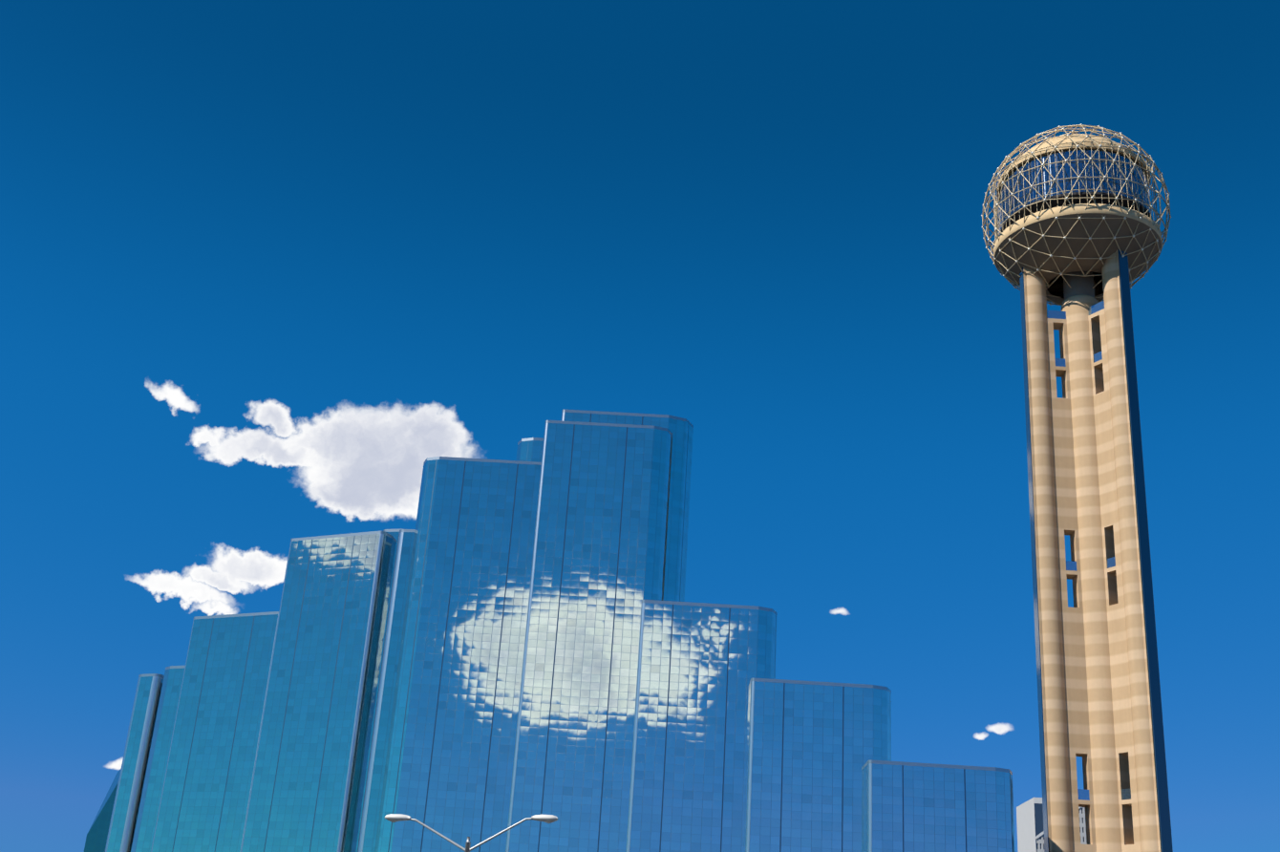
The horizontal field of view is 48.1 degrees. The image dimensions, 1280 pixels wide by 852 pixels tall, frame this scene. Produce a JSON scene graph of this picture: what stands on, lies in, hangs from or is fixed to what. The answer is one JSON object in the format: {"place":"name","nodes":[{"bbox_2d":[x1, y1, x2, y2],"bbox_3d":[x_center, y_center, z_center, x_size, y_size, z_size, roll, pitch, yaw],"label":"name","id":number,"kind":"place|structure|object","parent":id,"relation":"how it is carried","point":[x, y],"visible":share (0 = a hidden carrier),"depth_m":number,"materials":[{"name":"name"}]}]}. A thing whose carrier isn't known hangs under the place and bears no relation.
{"place":"outdoors","nodes":[
{"label":"outdoors","id":0,"kind":"place"},
{"bbox_2d":[515,437,543,462],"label":"building section","id":1,"kind":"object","parent":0,"point":[529,449],"visible":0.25,"depth_m":267.13,"materials":[{"name":"blue glass"}]},
{"bbox_2d":[0,0,1279,851],"label":"sky","id":2,"kind":"structure","parent":0,"point":[264,264],"materials":[{"name":"blue"}]},
{"bbox_2d":[1016,797,1087,851],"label":"office building","id":3,"kind":"structure","parent":0,"point":[1030,824],"depth_m":656.14,"materials":[{"name":"white concrete"}]},
{"label":"ground","id":4,"kind":"structure","parent":0,"visible":0},
{"bbox_2d":[84,769,120,851],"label":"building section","id":5,"kind":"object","parent":4,"relation":"on","point":[96,837],"visible":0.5,"depth_m":1362.54,"materials":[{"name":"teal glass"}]},
{"bbox_2d":[105,673,164,851],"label":"building section","id":6,"kind":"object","parent":4,"relation":"on","point":[132,778],"visible":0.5,"depth_m":282.30,"materials":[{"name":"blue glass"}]},
{"bbox_2d":[130,665,185,851],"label":"building section","id":7,"kind":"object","parent":4,"relation":"on","point":[153,783],"visible":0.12,"depth_m":275.95,"materials":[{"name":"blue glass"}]},
{"bbox_2d":[150,611,278,851],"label":"building section","id":8,"kind":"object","parent":4,"relation":"on","point":[205,793],"visible":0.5,"depth_m":263.13,"materials":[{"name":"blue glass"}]},
{"bbox_2d":[240,531,392,851],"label":"building section","id":9,"kind":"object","parent":4,"relation":"on","point":[307,777],"visible":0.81,"depth_m":255.24,"materials":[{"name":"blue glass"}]},
{"bbox_2d":[351,528,403,851],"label":"building section","id":10,"kind":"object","parent":4,"relation":"on","point":[394,533],"visible":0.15,"depth_m":254.51,"materials":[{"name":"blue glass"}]},
{"bbox_2d":[357,529,415,851],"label":"building section","id":11,"kind":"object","parent":4,"relation":"on","point":[369,825],"visible":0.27,"depth_m":248.68,"materials":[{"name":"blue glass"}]},
{"bbox_2d":[374,456,541,851],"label":"building section","id":12,"kind":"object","parent":4,"relation":"on","point":[448,773],"visible":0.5,"depth_m":246.52,"materials":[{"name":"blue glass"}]},
{"bbox_2d":[505,420,672,851],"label":"building section","id":13,"kind":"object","parent":4,"relation":"on","point":[599,559],"visible":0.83,"depth_m":244.80,"materials":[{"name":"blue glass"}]},
{"bbox_2d":[561,409,693,601],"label":"building section","id":14,"kind":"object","parent":4,"relation":"on","point":[681,429],"visible":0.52,"depth_m":260.72,"materials":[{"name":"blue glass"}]},
{"bbox_2d":[625,599,777,851],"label":"building section","id":15,"kind":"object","parent":4,"relation":"on","point":[700,665],"visible":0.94,"depth_m":234.59,"materials":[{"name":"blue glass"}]},
{"bbox_2d":[744,678,891,851],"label":"building section","id":16,"kind":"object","parent":4,"relation":"on","point":[814,747],"visible":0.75,"depth_m":228.25,"materials":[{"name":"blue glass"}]},
{"bbox_2d":[864,759,1015,851],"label":"building section","id":17,"kind":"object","parent":4,"relation":"on","point":[919,807],"visible":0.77,"depth_m":221.45,"materials":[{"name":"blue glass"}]},
{"bbox_2d":[1019,249,1173,851],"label":"tower shaft","id":18,"kind":"object","parent":4,"relation":"on","point":[1098,696],"visible":0.94,"depth_m":246.10,"materials":[{"name":"beige concrete"}]},
{"bbox_2d":[993,133,1162,303],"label":"observation deck","id":19,"kind":"structure","parent":18,"relation":"on","point":[1046,220],"depth_m":266.41,"materials":[{"name":"beige concrete"}]},
{"bbox_2d":[981,123,1171,305],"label":"geodesic sphere frame","id":20,"kind":"object","parent":19,"relation":"attached to","point":[1121,138],"visible":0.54,"depth_m":267.36,"materials":[{"name":"silver metal"}]},
{"bbox_2d":[993,141,1158,284],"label":"windows","id":21,"kind":"structure","parent":19,"relation":"attached to","point":[1056,192],"depth_m":267.49,"materials":[{"name":"blue glass"}]},
{"bbox_3d":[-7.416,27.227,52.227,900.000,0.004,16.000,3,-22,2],"label":"road","id":22,"kind":"structure","parent":0,"visible":0},
{"bbox_2d":[384,813,557,851],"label":"street lamp","id":23,"kind":"object","parent":22,"relation":"on","point":[546,819],"visible":1,"depth_m":58.44,"materials":[{"name":"silver metal"}]}
]}

